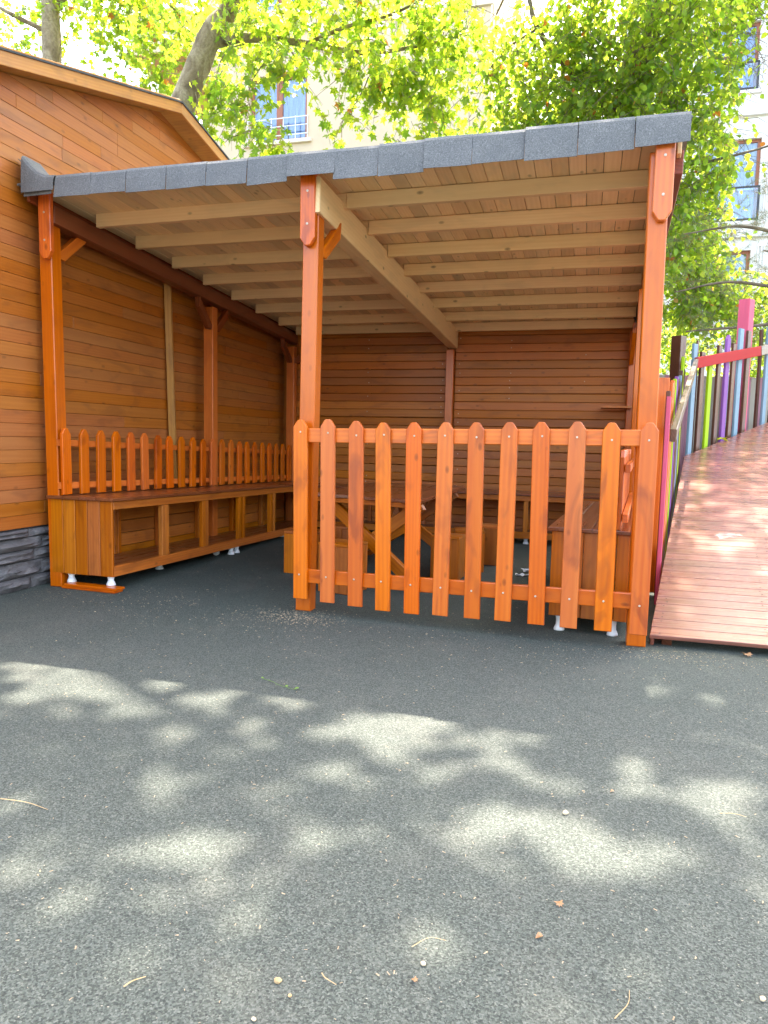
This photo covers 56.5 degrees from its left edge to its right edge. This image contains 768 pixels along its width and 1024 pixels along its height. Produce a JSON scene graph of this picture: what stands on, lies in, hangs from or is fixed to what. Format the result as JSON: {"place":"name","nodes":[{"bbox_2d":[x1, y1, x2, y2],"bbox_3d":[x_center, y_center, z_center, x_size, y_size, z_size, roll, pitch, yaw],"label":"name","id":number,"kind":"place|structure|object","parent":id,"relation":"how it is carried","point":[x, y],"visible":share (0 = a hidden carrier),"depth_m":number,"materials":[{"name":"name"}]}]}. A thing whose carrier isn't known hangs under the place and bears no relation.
{"place":"outdoors","nodes":[
{"label":"outdoors","id":0,"kind":"place"},
{"bbox_2d":[0,45,284,594],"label":"timber house","id":1,"kind":"structure","parent":0,"point":[56,118],"depth_m":5.33,"materials":[{"name":"brown wood"}]},
{"bbox_2d":[0,0,624,122],"label":"sky","id":2,"kind":"structure","parent":0,"point":[72,57],"materials":[{"name":"white"}]},
{"bbox_2d":[132,0,525,158],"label":"apartment building","id":3,"kind":"structure","parent":0,"point":[298,118],"depth_m":19.78,"materials":[{"name":"beige paint"}]},
{"bbox_2d":[243,76,311,147],"bbox_3d":[-2.954,-11.340,20.271,2.050,1.880,0.430,3,6,16],"label":"window","id":4,"kind":"structure","parent":3,"relation":"in","point":[294,116],"depth_m":20.27,"materials":[{"name":"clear glass"}]},
{"bbox_2d":[257,0,312,12],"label":"window","id":5,"kind":"structure","parent":3,"relation":"in","point":[271,8],"depth_m":19.97,"materials":[{"name":"clear glass"}]},
{"bbox_2d":[0,527,767,1023],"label":"ground","id":6,"kind":"structure","parent":0,"point":[464,719],"depth_m":2.04,"materials":[{"name":"asphalt"}]},
{"bbox_2d":[0,798,47,809],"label":"twig","id":7,"kind":"object","parent":6,"relation":"on","point":[21,801],"visible":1,"depth_m":2.04,"materials":[{"name":"beige wood"}]},
{"bbox_2d":[62,586,122,593],"bbox_3d":[-1.981,0.520,4.850,0.436,0.016,0.085,3,6,19],"label":"wood shim","id":8,"kind":"object","parent":6,"relation":"on","point":[89,589],"visible":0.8,"depth_m":4.80,"materials":[{"name":"orange wood"}]},
{"bbox_2d":[64,582,124,590],"bbox_3d":[-1.968,0.503,4.849,0.436,0.016,0.085,3,6,19],"label":"wood shim","id":9,"kind":"object","parent":8,"relation":"on","point":[94,586],"visible":0.97,"depth_m":4.82,"materials":[{"name":"orange wood"}]},
{"bbox_2d":[123,976,145,986],"bbox_3d":[-0.480,0.903,1.376,0.043,0.006,0.003,-3,7,-40],"label":"twig","id":10,"kind":"object","parent":6,"relation":"on","point":[132,981],"visible":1,"depth_m":1.37,"materials":[{"name":"beige wood"}]},
{"bbox_2d":[0,0,296,138],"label":"plane tree","id":11,"kind":"object","parent":6,"relation":"on","point":[48,28],"visible":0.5,"depth_m":12.93,"materials":[{"name":"green plant"}]},
{"bbox_2d":[46,481,319,585],"bbox_3d":[-1.520,0.038,6.697,0.522,0.632,3.921,3,6,16],"label":"storage bench","id":12,"kind":"object","parent":6,"relation":"on","point":[90,536],"visible":0.94,"depth_m":5.66,"materials":[{"name":"brown wood"}]},
{"bbox_2d":[57,428,291,494],"bbox_3d":[-1.649,-0.475,6.711,0.060,0.534,3.950,3,6,16],"label":"picket fence","id":13,"kind":"object","parent":12,"relation":"on","point":[66,484],"visible":1,"depth_m":5.89,"materials":[{"name":"orange wood"}]},
{"bbox_2d":[274,977,281,983],"bbox_3d":[-0.206,0.908,1.385,0.016,0.013,0.013,4,6,24],"label":"pebble","id":14,"kind":"object","parent":6,"relation":"on","point":[277,980],"visible":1,"depth_m":1.38,"materials":[{"name":"beige stone"}]},
{"bbox_2d":[284,529,319,572],"bbox_3d":[-0.616,0.308,5.672,0.260,0.332,0.260,4,6,24],"label":"stool","id":15,"kind":"object","parent":6,"relation":"on","point":[288,551],"visible":0.22,"depth_m":5.59,"materials":[{"name":"brown wood"}]},
{"bbox_2d":[104,0,551,159],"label":"plane tree","id":16,"kind":"object","parent":6,"relation":"on","point":[215,33],"visible":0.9,"depth_m":10.00,"materials":[{"name":"green plant"}]},
{"bbox_2d":[335,523,347,538],"bbox_3d":[-0.332,0.273,6.089,0.260,0.332,0.260,2,6,10],"label":"stool","id":17,"kind":"object","parent":6,"relation":"on","point":[341,530],"visible":0.12,"depth_m":5.95,"materials":[{"name":"brown wood"}]},
{"bbox_2d":[318,538,367,594],"bbox_3d":[-0.287,0.378,5.001,0.250,0.342,0.250,4,7,29],"label":"stool","id":18,"kind":"object","parent":6,"relation":"on","point":[341,554],"visible":0.39,"depth_m":4.87,"materials":[{"name":"brown wood"}]},
{"bbox_2d":[17,111,692,646],"bbox_3d":[0.196,-0.966,6.202,4.175,2.803,4.494,3,6,16],"label":"open shelter","id":19,"kind":"object","parent":6,"relation":"on","point":[501,279],"visible":0.88,"depth_m":5.26,"materials":[{"name":"orange wood"}]},
{"bbox_2d":[293,419,658,635],"bbox_3d":[0.410,0.047,3.954,2.022,1.099,0.062,3,6,20],"label":"picket fence","id":20,"kind":"object","parent":19,"relation":"attached to","point":[568,595],"visible":1,"depth_m":3.89,"materials":[{"name":"orange wood"}]},
{"bbox_2d":[1,601,767,1022],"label":"wood chips","id":21,"kind":"object","parent":6,"relation":"on","point":[361,819],"visible":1,"depth_m":1.99,"materials":[{"name":"beige wood"}]},
{"bbox_2d":[318,482,463,575],"bbox_3d":[0.066,0.160,5.804,0.932,0.685,1.766,3,6,16],"label":"picnic table","id":22,"kind":"object","parent":6,"relation":"on","point":[428,492],"visible":0.5,"depth_m":5.29,"materials":[{"name":"brown wood"}]},
{"bbox_2d":[22,590,763,679],"bbox_3d":[-0.196,0.670,3.808,4.736,0.004,1.450,4,6,23],"label":"sawdust","id":23,"kind":"object","parent":6,"relation":"on","point":[389,637],"visible":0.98,"depth_m":4.11},
{"bbox_2d":[430,533,465,579],"bbox_3d":[0.496,0.343,5.548,0.220,0.337,0.220,3,6,20],"label":"stool","id":24,"kind":"object","parent":6,"relation":"on","point":[457,554],"visible":0.55,"depth_m":5.44,"materials":[{"name":"brown wood"}]},
{"bbox_2d":[317,483,617,543],"bbox_3d":[0.844,0.021,7.874,3.440,0.535,0.482,3,6,16],"label":"storage bench","id":25,"kind":"object","parent":6,"relation":"on","point":[556,500],"visible":0.22,"depth_m":7.90,"materials":[{"name":"brown wood"}]},
{"bbox_2d":[454,527,484,571],"bbox_3d":[0.705,0.309,5.934,0.240,0.337,0.240,2,6,4],"label":"stool","id":26,"kind":"object","parent":6,"relation":"on","point":[460,530],"visible":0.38,"depth_m":5.81,"materials":[{"name":"brown wood"}]},
{"bbox_2d":[482,523,497,565],"bbox_3d":[0.907,0.279,6.281,0.240,0.337,0.240,4,6,22],"label":"stool","id":27,"kind":"object","parent":6,"relation":"on","point":[490,547],"visible":0.27,"depth_m":6.15,"materials":[{"name":"brown wood"}]},
{"bbox_2d":[515,573,528,575],"bbox_3d":[1.104,0.500,5.701,0.115,0.019,0.064,2,6,10],"label":"paper scrap","id":28,"kind":"object","parent":6,"relation":"on","point":[521,574],"visible":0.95,"depth_m":5.70,"materials":[{"name":"white paper"}]},
{"bbox_2d":[554,900,563,906],"bbox_3d":[0.400,0.895,1.635,0.024,0.008,0.022,4,6,25],"label":"fallen leaf","id":29,"kind":"object","parent":6,"relation":"on","point":[559,903],"visible":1,"depth_m":1.63,"materials":[{"name":"orange plant"}]},
{"bbox_2d":[548,501,631,636],"bbox_3d":[1.487,0.301,4.915,0.472,0.592,2.070,3,6,20],"label":"storage bench","id":30,"kind":"object","parent":6,"relation":"on","point":[589,542],"visible":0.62,"depth_m":3.97,"materials":[{"name":"brown wood"}]},
{"bbox_2d":[617,449,633,529],"bbox_3d":[1.638,-0.203,4.797,0.056,0.435,2.000,3,6,20],"label":"picket fence","id":31,"kind":"object","parent":30,"relation":"on","point":[624,494],"visible":0.98,"depth_m":3.90,"materials":[{"name":"orange wood"}]},
{"bbox_2d":[448,0,767,367],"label":"linden tree","id":32,"kind":"object","parent":6,"relation":"on","point":[632,85],"visible":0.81,"depth_m":9.28,"materials":[{"name":"green plant"}]},
{"bbox_2d":[649,298,767,604],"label":"coloured picket fence","id":33,"kind":"object","parent":6,"relation":"on","point":[675,393],"visible":0.71,"depth_m":7.16,"materials":[{"name":"pink paint"}]},
{"bbox_2d":[650,422,767,648],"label":"wooden ramp","id":34,"kind":"structure","parent":6,"relation":"on","point":[713,587],"depth_m":4.78,"materials":[{"name":"brown wood"}]},
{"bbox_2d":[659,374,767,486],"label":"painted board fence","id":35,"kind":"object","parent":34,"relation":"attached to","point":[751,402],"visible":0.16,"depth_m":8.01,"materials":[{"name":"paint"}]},
{"bbox_2d":[660,321,764,377],"bbox_3d":[7.540,-1.705,11.323,7.776,3.129,2.089,3,6,16],"label":"hedge","id":36,"kind":"object","parent":6,"relation":"on","point":[667,351],"visible":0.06,"depth_m":11.88,"materials":[{"name":"green plant"}]},
{"bbox_2d":[662,157,767,380],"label":"deciduous tree","id":37,"kind":"object","parent":6,"relation":"on","point":[745,282],"visible":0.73,"depth_m":8.79,"materials":[{"name":"green plant"}]},
{"bbox_2d":[622,1,767,375],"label":"apartment building","id":38,"kind":"structure","parent":0,"point":[751,110],"depth_m":21.98,"materials":[{"name":"white paint"}]},
{"bbox_2d":[696,251,749,319],"bbox_3d":[10.622,-7.127,22.554,1.850,2.080,0.430,3,6,16],"label":"window","id":39,"kind":"structure","parent":38,"relation":"in","point":[744,254],"depth_m":22.44,"materials":[{"name":"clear glass"}]},
{"bbox_2d":[701,139,761,225],"bbox_3d":[10.737,-10.194,22.235,1.950,2.550,0.430,3,6,16],"label":"window","id":40,"kind":"structure","parent":38,"relation":"in","point":[755,144],"depth_m":22.18,"materials":[{"name":"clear glass"}]},
{"bbox_2d":[702,22,762,96],"bbox_3d":[10.672,-13.808,21.917,1.750,2.100,0.430,3,6,16],"label":"window","id":41,"kind":"structure","parent":38,"relation":"in","point":[755,82],"depth_m":21.83,"materials":[{"name":"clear glass"}]}
]}

